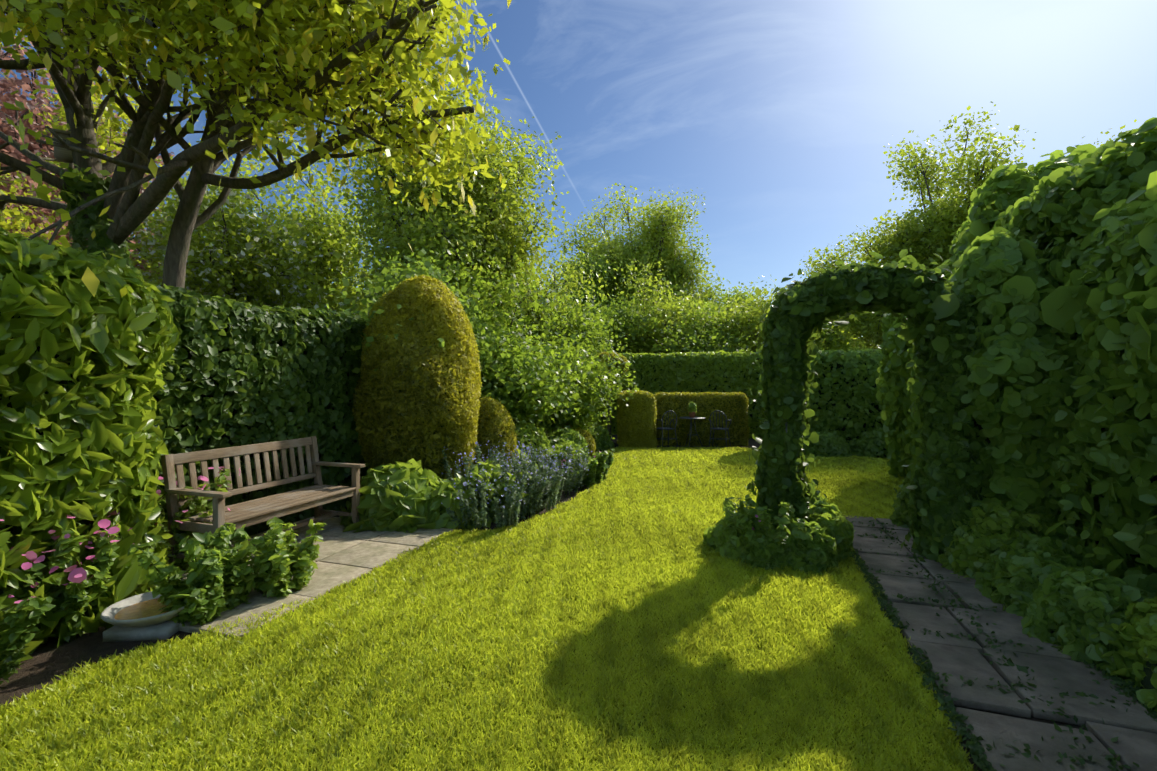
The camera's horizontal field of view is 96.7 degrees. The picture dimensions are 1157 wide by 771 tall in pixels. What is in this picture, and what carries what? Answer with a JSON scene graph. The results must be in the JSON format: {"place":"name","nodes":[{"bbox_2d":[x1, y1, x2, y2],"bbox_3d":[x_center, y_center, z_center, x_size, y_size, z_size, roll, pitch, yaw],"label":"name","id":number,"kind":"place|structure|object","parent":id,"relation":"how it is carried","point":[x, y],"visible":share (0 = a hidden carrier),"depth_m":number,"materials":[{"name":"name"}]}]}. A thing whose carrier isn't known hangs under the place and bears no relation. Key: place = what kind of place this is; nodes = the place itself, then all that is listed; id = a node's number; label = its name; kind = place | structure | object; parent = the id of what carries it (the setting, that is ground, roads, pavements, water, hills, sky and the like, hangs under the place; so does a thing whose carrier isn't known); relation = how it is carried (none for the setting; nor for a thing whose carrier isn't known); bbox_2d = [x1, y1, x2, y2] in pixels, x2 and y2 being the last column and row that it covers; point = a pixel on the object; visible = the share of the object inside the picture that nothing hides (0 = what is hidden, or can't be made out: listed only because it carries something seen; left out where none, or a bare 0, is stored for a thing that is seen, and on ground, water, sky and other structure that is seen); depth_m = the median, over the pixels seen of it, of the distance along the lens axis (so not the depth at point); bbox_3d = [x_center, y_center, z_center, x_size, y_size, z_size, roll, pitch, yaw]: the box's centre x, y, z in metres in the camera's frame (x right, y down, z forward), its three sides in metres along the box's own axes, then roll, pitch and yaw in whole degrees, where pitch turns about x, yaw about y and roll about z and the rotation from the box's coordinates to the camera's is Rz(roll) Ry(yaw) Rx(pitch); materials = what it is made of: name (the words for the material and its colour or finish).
{"place":"outdoors","nodes":[
{"label":"outdoors","id":0,"kind":"place"},
{"bbox_2d":[0,312,72,548],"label":"laurel hedge","id":1,"kind":"object","parent":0,"point":[9,404],"depth_m":3.37,"materials":[{"name":"green plant"}]},
{"bbox_2d":[154,324,356,511],"bbox_3d":[-3.598,0.416,5.997,0.740,2.220,3.840,0,0,18],"label":"ivy hedge","id":2,"kind":"object","parent":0,"point":[225,394],"depth_m":5.25,"materials":[{"name":"green plant"}]},
{"bbox_2d":[144,517,452,637],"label":"stone patio","id":3,"kind":"structure","parent":0,"point":[347,556],"depth_m":4.38,"materials":[{"name":"grey stone"}]},
{"bbox_2d":[0,446,974,770],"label":"lawn","id":4,"kind":"structure","parent":0,"point":[522,700],"depth_m":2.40,"materials":[{"name":"green plant"}]},
{"bbox_2d":[723,490,827,556],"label":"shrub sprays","id":5,"kind":"object","parent":4,"relation":"on","point":[742,518],"depth_m":4.37,"materials":[{"name":"green plant"}]},
{"bbox_2d":[802,430,853,457],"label":"shrub","id":6,"kind":"object","parent":4,"relation":"on","point":[830,443],"visible":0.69,"depth_m":10.48,"materials":[{"name":"green plant"}]},
{"bbox_2d":[875,259,954,477],"bbox_3d":[5.847,-0.076,6.619,3.047,3.365,3.969,0,0,18],"label":"hedge","id":7,"kind":"object","parent":4,"relation":"on","point":[895,396],"visible":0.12,"depth_m":7.84,"materials":[{"name":"green plant"}]},
{"bbox_2d":[949,206,971,255],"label":"shrub","id":8,"kind":"object","parent":7,"relation":"on","point":[953,242],"visible":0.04,"depth_m":7.54,"materials":[{"name":"green plant"}]},
{"bbox_2d":[0,427,1155,770],"bbox_3d":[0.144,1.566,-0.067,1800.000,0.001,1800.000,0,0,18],"label":"ground","id":9,"kind":"structure","parent":0,"point":[48,661],"depth_m":2.93,"materials":[{"name":"soil"}]},
{"bbox_2d":[0,596,55,683],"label":"bed plant","id":10,"kind":"object","parent":9,"relation":"on","point":[16,634],"depth_m":2.67,"materials":[{"name":"green plant"}]},
{"bbox_2d":[29,515,82,562],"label":"bed plant","id":11,"kind":"object","parent":9,"relation":"on","point":[55,528],"depth_m":3.17,"materials":[{"name":"green plant"}]},
{"bbox_2d":[8,528,114,637],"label":"bed plant","id":12,"kind":"object","parent":9,"relation":"on","point":[65,546],"depth_m":3.10,"materials":[{"name":"green plant"}]},
{"bbox_2d":[0,511,133,640],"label":"campion plant","id":13,"kind":"object","parent":9,"relation":"on","point":[103,544],"depth_m":3.10,"materials":[{"name":"plant"}]},
{"bbox_2d":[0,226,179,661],"bbox_3d":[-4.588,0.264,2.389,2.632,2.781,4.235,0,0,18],"label":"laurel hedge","id":14,"kind":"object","parent":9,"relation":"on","point":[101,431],"visible":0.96,"depth_m":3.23,"materials":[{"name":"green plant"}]},
{"bbox_2d":[0,15,219,284],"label":"copper tree","id":15,"kind":"object","parent":9,"relation":"on","point":[10,85],"depth_m":10.71,"materials":[{"name":"plant"}]},
{"bbox_2d":[75,487,166,528],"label":"bed plant","id":16,"kind":"object","parent":9,"relation":"on","point":[137,500],"depth_m":3.71,"materials":[{"name":"green plant"}]},
{"bbox_2d":[100,591,185,641],"bbox_3d":[-2.698,1.461,3.261,0.490,0.166,0.490,0,0,18],"label":"bird bath","id":17,"kind":"object","parent":9,"relation":"on","point":[140,617],"visible":0.73,"depth_m":3.14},
{"bbox_2d":[120,467,240,569],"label":"campion plant","id":18,"kind":"object","parent":9,"relation":"on","point":[180,535],"depth_m":4.14,"materials":[{"name":"green plant"}]},
{"bbox_2d":[127,523,256,626],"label":"bed plant","id":19,"kind":"object","parent":9,"relation":"on","point":[214,593],"depth_m":3.23,"materials":[{"name":"green plant"}]},
{"bbox_2d":[17,152,377,318],"bbox_3d":[-6.824,-1.297,10.451,5.630,5.834,4.787,0,0,18],"label":"shrub","id":20,"kind":"object","parent":9,"relation":"on","point":[262,292],"depth_m":9.77,"materials":[{"name":"green plant"}]},
{"bbox_2d":[65,282,367,540],"bbox_3d":[-3.598,0.294,5.998,1.300,2.532,4.332,0,0,18],"label":"ivy hedge","id":21,"kind":"object","parent":9,"relation":"on","point":[199,319],"visible":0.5,"depth_m":5.29,"materials":[{"name":"green plant"}]},
{"bbox_2d":[0,0,511,301],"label":"laburnum tree","id":22,"kind":"object","parent":9,"relation":"on","point":[185,18],"depth_m":4.03,"materials":[{"name":"plant"}]},
{"bbox_2d":[51,128,73,168],"bbox_3d":[-5.285,-2.449,5.305,0.200,0.376,0.205,0,0,-30],"label":"bird box","id":23,"kind":"object","parent":22,"relation":"attached to","point":[64,155],"visible":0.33,"depth_m":5.24,"materials":[{"name":"grey wood"}]},
{"bbox_2d":[59,163,134,269],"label":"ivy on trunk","id":24,"kind":"object","parent":22,"relation":"attached to","point":[82,229],"visible":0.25,"depth_m":5.18,"materials":[{"name":"green plant"}]},
{"bbox_2d":[125,132,394,320],"bbox_3d":[-9.060,-3.294,16.097,9.012,9.731,9.884,0,0,18],"label":"tree","id":25,"kind":"object","parent":9,"relation":"on","point":[330,233],"depth_m":16.12,"materials":[{"name":"green plant"}]},
{"bbox_2d":[161,436,364,566],"bbox_3d":[-2.792,1.023,4.747,0.688,0.943,1.540,0,0,18],"label":"bench","id":26,"kind":"object","parent":9,"relation":"on","point":[317,495],"visible":0.81,"depth_m":4.67,"materials":[{"name":"brown wood"}]},
{"bbox_2d":[235,517,326,597],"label":"bed plant","id":27,"kind":"object","parent":9,"relation":"on","point":[297,560],"depth_m":3.67,"materials":[{"name":"green plant"}]},
{"bbox_2d":[340,458,439,532],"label":"hosta plant","id":28,"kind":"object","parent":9,"relation":"on","point":[393,497],"visible":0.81,"depth_m":5.37,"materials":[{"name":"green plant"}]},
{"bbox_2d":[352,275,482,480],"bbox_3d":[-2.143,0.104,6.948,1.685,3.133,1.653,0,0,18],"label":"topiary bush","id":29,"kind":"object","parent":9,"relation":"on","point":[437,299],"visible":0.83,"depth_m":6.37,"materials":[{"name":"green plant"}]},
{"bbox_2d":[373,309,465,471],"bbox_3d":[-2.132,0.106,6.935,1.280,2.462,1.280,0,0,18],"label":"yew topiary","id":30,"kind":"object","parent":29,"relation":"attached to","point":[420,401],"depth_m":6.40,"materials":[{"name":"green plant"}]},
{"bbox_2d":[328,172,538,330],"bbox_3d":[-3.925,-1.978,14.678,5.869,7.120,5.194,0,0,18],"label":"tree","id":31,"kind":"object","parent":9,"relation":"on","point":[352,236],"depth_m":13.37,"materials":[{"name":"green plant"}]},
{"bbox_2d":[326,249,570,424],"bbox_3d":[-2.192,-0.249,8.472,3.888,3.738,4.646,0,0,18],"label":"border shrub","id":32,"kind":"object","parent":9,"relation":"on","point":[411,271],"depth_m":8.13,"materials":[{"name":"green plant"}]},
{"bbox_2d":[423,476,496,530],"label":"hosta plant","id":33,"kind":"object","parent":9,"relation":"on","point":[443,492],"visible":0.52,"depth_m":5.45,"materials":[{"name":"green plant"}]},
{"bbox_2d":[310,63,618,408],"bbox_3d":[-2.838,-3.082,13.717,6.683,9.356,8.658,0,0,18],"label":"tree","id":34,"kind":"object","parent":9,"relation":"on","point":[447,216],"depth_m":11.97,"materials":[{"name":"green plant"}]},
{"bbox_2d":[329,234,638,439],"bbox_3d":[-1.504,-0.592,10.503,4.802,4.384,4.808,0,0,18],"label":"shrub","id":35,"kind":"object","parent":9,"relation":"on","point":[579,399],"depth_m":9.75,"materials":[{"name":"green plant"}]},
{"bbox_2d":[442,435,541,480],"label":"catmint plant","id":36,"kind":"object","parent":9,"relation":"on","point":[503,469],"depth_m":6.40,"materials":[{"name":"green plant"}]},
{"bbox_2d":[455,458,531,516],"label":"plant","id":37,"kind":"object","parent":9,"relation":"on","point":[488,466],"depth_m":5.78,"materials":[{"name":"green plant"}]},
{"bbox_2d":[474,396,518,466],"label":"topiary yew","id":38,"kind":"object","parent":9,"relation":"on","point":[495,418],"visible":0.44,"depth_m":7.30,"materials":[{"name":"green plant"}]},
{"bbox_2d":[445,452,549,529],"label":"catmint plant","id":39,"kind":"object","parent":9,"relation":"on","point":[512,512],"depth_m":5.42,"materials":[{"name":"green plant"}]},
{"bbox_2d":[506,449,537,472],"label":"hosta","id":40,"kind":"object","parent":9,"relation":"on","point":[510,461],"depth_m":7.06,"materials":[{"name":"green plant"}]},
{"bbox_2d":[503,405,546,435],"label":"shrub","id":41,"kind":"object","parent":9,"relation":"on","point":[541,425],"visible":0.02,"depth_m":9.35,"materials":[{"name":"green plant"}]},
{"bbox_2d":[485,439,571,515],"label":"catmint plant","id":42,"kind":"object","parent":9,"relation":"on","point":[549,490],"depth_m":6.12,"materials":[{"name":"plant"}]},
{"bbox_2d":[514,421,552,466],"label":"shrub","id":43,"kind":"object","parent":9,"relation":"on","point":[525,432],"visible":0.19,"depth_m":8.10,"materials":[{"name":"green plant"}]},
{"bbox_2d":[508,445,591,495],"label":"catmint plant","id":44,"kind":"object","parent":9,"relation":"on","point":[573,477],"depth_m":7.21,"materials":[{"name":"green plant"}]},
{"bbox_2d":[547,420,580,436],"bbox_3d":[-0.281,1.107,10.802,0.850,0.850,0.826,0,0,18],"label":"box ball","id":45,"kind":"object","parent":9,"relation":"on","point":[567,423],"visible":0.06,"depth_m":10.59,"materials":[{"name":"green plant"}]},
{"bbox_2d":[499,263,632,381],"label":"shrub","id":46,"kind":"object","parent":9,"relation":"on","point":[587,324],"depth_m":13.89,"materials":[{"name":"green plant"}]},
{"bbox_2d":[547,428,591,459],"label":"shrub","id":47,"kind":"object","parent":9,"relation":"on","point":[568,435],"visible":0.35,"depth_m":9.12,"materials":[{"name":"green plant"}]},
{"bbox_2d":[547,441,591,484],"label":"shrub","id":48,"kind":"object","parent":9,"relation":"on","point":[564,446],"visible":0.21,"depth_m":8.04,"materials":[{"name":"green plant"}]},
{"bbox_2d":[545,448,614,488],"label":"shrub","id":49,"kind":"object","parent":9,"relation":"on","point":[599,467],"depth_m":7.59,"materials":[{"name":"green plant"}]},
{"bbox_2d":[575,429,595,456],"bbox_3d":[-0.003,1.194,10.235,0.696,0.695,0.696,0,0,18],"label":"box ball","id":50,"kind":"object","parent":9,"relation":"on","point":[590,439],"visible":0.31,"depth_m":10.08,"materials":[{"name":"green plant"}]},
{"bbox_2d":[579,416,600,452],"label":"shrub","id":51,"kind":"object","parent":9,"relation":"on","point":[597,444],"visible":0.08,"depth_m":11.42,"materials":[{"name":"green plant"}]},
{"bbox_2d":[553,247,638,297],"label":"tree","id":52,"kind":"object","parent":9,"relation":"on","point":[562,261],"depth_m":34.83,"materials":[{"name":"green plant"}]},
{"bbox_2d":[593,426,614,451],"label":"shrub","id":53,"kind":"object","parent":9,"relation":"on","point":[605,441],"visible":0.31,"depth_m":11.74,"materials":[{"name":"green plant"}]},
{"bbox_2d":[566,253,647,321],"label":"shrub","id":54,"kind":"object","parent":9,"relation":"on","point":[598,269],"depth_m":27.54,"materials":[{"name":"green plant"}]},
{"bbox_2d":[582,292,657,352],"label":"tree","id":55,"kind":"object","parent":54,"relation":"attached to","point":[627,317],"depth_m":20.68,"materials":[{"name":"green plant"}]},
{"bbox_2d":[591,351,628,375],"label":"standard head tree","id":56,"kind":"object","parent":9,"relation":"on","point":[612,356],"visible":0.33,"depth_m":12.37,"materials":[{"name":"green plant"}]},
{"bbox_2d":[562,246,708,317],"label":"tree","id":57,"kind":"object","parent":9,"relation":"on","point":[675,287],"depth_m":30.45,"materials":[{"name":"green plant"}]},
{"bbox_2d":[615,390,657,447],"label":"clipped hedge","id":58,"kind":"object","parent":9,"relation":"on","point":[622,441],"depth_m":11.91,"materials":[{"name":"green plant"}]},
{"bbox_2d":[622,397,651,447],"bbox_3d":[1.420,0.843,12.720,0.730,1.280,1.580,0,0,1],"label":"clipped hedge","id":59,"kind":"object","parent":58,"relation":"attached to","point":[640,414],"visible":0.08,"depth_m":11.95,"materials":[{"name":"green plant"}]},
{"bbox_2d":[548,183,750,317],"bbox_3d":[4.894,-5.670,32.380,11.730,14.304,11.975,0,0,18],"label":"tree","id":60,"kind":"object","parent":9,"relation":"on","point":[620,250],"depth_m":31.17,"materials":[{"name":"green plant"}]},
{"bbox_2d":[656,410,677,446],"bbox_3d":[2.053,1.024,12.140,0.520,0.896,0.511,0,0,-19],"label":"chair","id":61,"kind":"object","parent":9,"relation":"on","point":[662,428],"visible":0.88,"depth_m":11.98,"materials":[{"name":"metal"}]},
{"bbox_2d":[586,350,765,438],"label":"beech hedge","id":62,"kind":"object","parent":9,"relation":"on","point":[690,361],"visible":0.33,"depth_m":14.66,"materials":[{"name":"green plant"}]},
{"bbox_2d":[650,221,728,310],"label":"tree","id":63,"kind":"object","parent":9,"relation":"on","point":[695,269],"depth_m":31.37,"materials":[{"name":"green plant"}]},
{"bbox_2d":[679,417,704,446],"bbox_3d":[2.700,1.114,12.196,0.610,0.715,0.610,0,0,18],"label":"bistro table","id":64,"kind":"object","parent":9,"relation":"on","point":[691,418],"visible":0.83,"depth_m":12.16,"materials":[{"name":"metal"}]},
{"bbox_2d":[687,401,696,417],"bbox_3d":[2.691,0.566,12.185,0.249,0.378,0.224,0,0,18],"label":"plant pot","id":65,"kind":"object","parent":64,"relation":"on","point":[691,407],"depth_m":12.13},
{"bbox_2d":[654,391,748,445],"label":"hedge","id":66,"kind":"object","parent":9,"relation":"on","point":[719,396],"visible":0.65,"depth_m":12.59,"materials":[{"name":"green plant"}]},
{"bbox_2d":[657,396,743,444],"bbox_3d":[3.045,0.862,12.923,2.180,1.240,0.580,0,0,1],"label":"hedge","id":67,"kind":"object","parent":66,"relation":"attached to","point":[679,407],"visible":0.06,"depth_m":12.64,"materials":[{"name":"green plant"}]},
{"bbox_2d":[708,410,731,447],"bbox_3d":[3.327,1.025,12.121,0.520,0.896,0.511,0,0,26],"label":"chair","id":68,"kind":"object","parent":9,"relation":"on","point":[719,428],"visible":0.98,"depth_m":11.98,"materials":[{"name":"metal"}]},
{"bbox_2d":[704,282,770,314],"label":"tree","id":69,"kind":"object","parent":9,"relation":"on","point":[738,294],"depth_m":36.17,"materials":[{"name":"green plant"}]},
{"bbox_2d":[703,508,773,560],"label":"arch shrub","id":70,"kind":"object","parent":9,"relation":"on","point":[721,539],"depth_m":4.58,"materials":[{"name":"green plant"}]},
{"bbox_2d":[740,534,792,571],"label":"arch shrub","id":71,"kind":"object","parent":9,"relation":"on","point":[765,554],"visible":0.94,"depth_m":4.26,"materials":[{"name":"green plant"}]},
{"bbox_2d":[697,276,851,352],"bbox_3d":[8.362,-1.574,22.275,7.212,6.219,6.560,0,0,18],"label":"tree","id":72,"kind":"object","parent":9,"relation":"on","point":[755,310],"depth_m":21.53,"materials":[{"name":"green plant"}]},
{"bbox_2d":[639,290,734,346],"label":"shrub","id":73,"kind":"object","parent":72,"relation":"attached to","point":[679,293],"depth_m":23.13,"materials":[{"name":"green plant"}]},
{"bbox_2d":[602,259,713,353],"bbox_3d":[2.958,-1.868,22.851,6.199,6.796,5.659,0,0,18],"label":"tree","id":74,"kind":"object","parent":73,"relation":"attached to","point":[659,325],"depth_m":21.49,"materials":[{"name":"green plant"}]},
{"bbox_2d":[641,300,762,353],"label":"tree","id":75,"kind":"object","parent":73,"relation":"attached to","point":[710,342],"depth_m":20.18,"materials":[{"name":"green plant"}]},
{"bbox_2d":[772,518,837,575],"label":"arch shrub","id":76,"kind":"object","parent":9,"relation":"on","point":[806,551],"visible":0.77,"depth_m":4.24,"materials":[{"name":"green plant"}]},
{"bbox_2d":[810,493,826,504],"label":"arch shrub","id":77,"kind":"object","parent":9,"relation":"on","point":[816,498],"visible":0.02,"depth_m":5.10,"materials":[{"name":"green plant"}]},
{"bbox_2d":[806,500,855,560],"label":"arch shrub","id":78,"kind":"object","parent":9,"relation":"on","point":[837,523],"visible":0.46,"depth_m":4.50,"materials":[{"name":"green plant"}]},
{"bbox_2d":[786,261,878,350],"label":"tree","id":79,"kind":"object","parent":9,"relation":"on","point":[836,338],"depth_m":22.03,"materials":[{"name":"green plant"}]},
{"bbox_2d":[806,361,882,442],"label":"hedge","id":80,"kind":"object","parent":9,"relation":"on","point":[848,406],"depth_m":11.18,"materials":[{"name":"green plant"}]},
{"bbox_2d":[805,348,896,448],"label":"hedge","id":81,"kind":"object","parent":9,"relation":"on","point":[851,359],"visible":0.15,"depth_m":10.98,"materials":[{"name":"green plant"}]},
{"bbox_2d":[745,247,992,561],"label":"garden arch","id":82,"kind":"structure","parent":9,"relation":"on","point":[937,331],"depth_m":4.51,"materials":[{"name":"green plant"}]},
{"bbox_2d":[852,427,896,458],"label":"shrub","id":83,"kind":"object","parent":9,"relation":"on","point":[866,443],"visible":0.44,"depth_m":10.40,"materials":[{"name":"green plant"}]},
{"bbox_2d":[829,210,926,349],"bbox_3d":[11.121,-2.110,17.108,6.607,7.344,5.244,0,0,18],"label":"tree","id":84,"kind":"object","parent":9,"relation":"on","point":[860,330],"depth_m":17.07,"materials":[{"name":"green plant"}]},
{"bbox_2d":[889,475,912,527],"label":"plant","id":85,"kind":"object","parent":9,"relation":"on","point":[896,518],"visible":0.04,"depth_m":5.48,"materials":[{"name":"green plant"}]},
{"bbox_2d":[799,101,1136,333],"bbox_3d":[11.768,-3.433,15.922,9.009,10.030,5.794,0,0,18],"label":"tree","id":86,"kind":"object","parent":9,"relation":"on","point":[944,232],"depth_m":15.72,"materials":[{"name":"green plant"}]},
{"bbox_2d":[933,496,1055,578],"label":"plant","id":87,"kind":"object","parent":9,"relation":"on","point":[975,549],"visible":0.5,"depth_m":4.00,"materials":[{"name":"green plant"}]},
{"bbox_2d":[845,515,1156,770],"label":"path paving","id":88,"kind":"structure","parent":9,"relation":"on","point":[1134,728],"depth_m":2.64,"materials":[{"name":"grey stone"}]},
{"bbox_2d":[848,520,1156,770],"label":"path moss","id":89,"kind":"object","parent":88,"relation":"on","point":[975,747],"visible":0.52,"depth_m":2.59,"materials":[{"name":"green plant"}]},
{"bbox_2d":[913,227,1090,528],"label":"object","id":90,"kind":"object","parent":9,"relation":"on","point":[1010,288],"visible":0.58,"depth_m":4.07,"materials":[{"name":"green plant"}]},
{"bbox_2d":[949,143,1098,262],"bbox_3d":[5.458,-2.006,6.032,1.946,1.256,2.372,0,0,18],"label":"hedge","id":91,"kind":"object","parent":90,"relation":"on","point":[1002,188],"visible":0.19,"depth_m":5.62,"materials":[{"name":"green plant"}]},
{"bbox_2d":[974,533,1105,617],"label":"plant","id":92,"kind":"object","parent":9,"relation":"on","point":[1024,562],"visible":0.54,"depth_m":3.54,"materials":[{"name":"green plant"}]},
{"bbox_2d":[1021,566,1151,681],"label":"plant","id":93,"kind":"object","parent":9,"relation":"on","point":[1080,608],"visible":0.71,"depth_m":2.93,"materials":[{"name":"green plant"}]},
{"bbox_2d":[1025,186,1156,594],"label":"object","id":94,"kind":"object","parent":9,"relation":"on","point":[1112,224],"visible":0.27,"depth_m":3.44,"materials":[{"name":"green plant"}]},
{"bbox_2d":[1036,171,1156,598],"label":"hazel hedge","id":95,"kind":"object","parent":9,"relation":"on","point":[1063,302],"visible":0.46,"depth_m":3.37,"materials":[{"name":"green plant"}]},
{"bbox_2d":[991,117,1156,249],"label":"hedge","id":96,"kind":"object","parent":95,"relation":"on","point":[1063,201],"visible":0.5,"depth_m":4.02,"materials":[{"name":"green plant"}]},
{"bbox_2d":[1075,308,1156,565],"bbox_3d":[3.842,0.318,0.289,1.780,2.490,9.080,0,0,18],"label":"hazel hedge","id":97,"kind":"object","parent":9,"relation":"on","point":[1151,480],"depth_m":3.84,"materials":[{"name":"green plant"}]},
{"bbox_2d":[1099,596,1156,711],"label":"plant","id":98,"kind":"object","parent":9,"relation":"on","point":[1137,653],"visible":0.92,"depth_m":2.62,"materials":[{"name":"green plant"}]},
{"bbox_2d":[1140,661,1156,689],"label":"shade plant","id":99,"kind":"object","parent":9,"relation":"on","point":[1146,682],"visible":0.17,"depth_m":2.52,"materials":[{"name":"green plant"}]},
{"bbox_2d":[0,0,1156,345],"label":"sky","id":100,"kind":"structure","parent":0,"point":[784,113],"materials":[{"name":"blue"}]},
{"bbox_2d":[607,376,610,437],"bbox_3d":[0.753,0.603,12.674,0.120,1.784,0.120,0,0,18],"label":"tree standard trunk","id":101,"kind":"object","parent":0,"point":[608,425],"visible":0.27,"depth_m":12.63,"materials":[{"name":"brown wood"}]}
]}

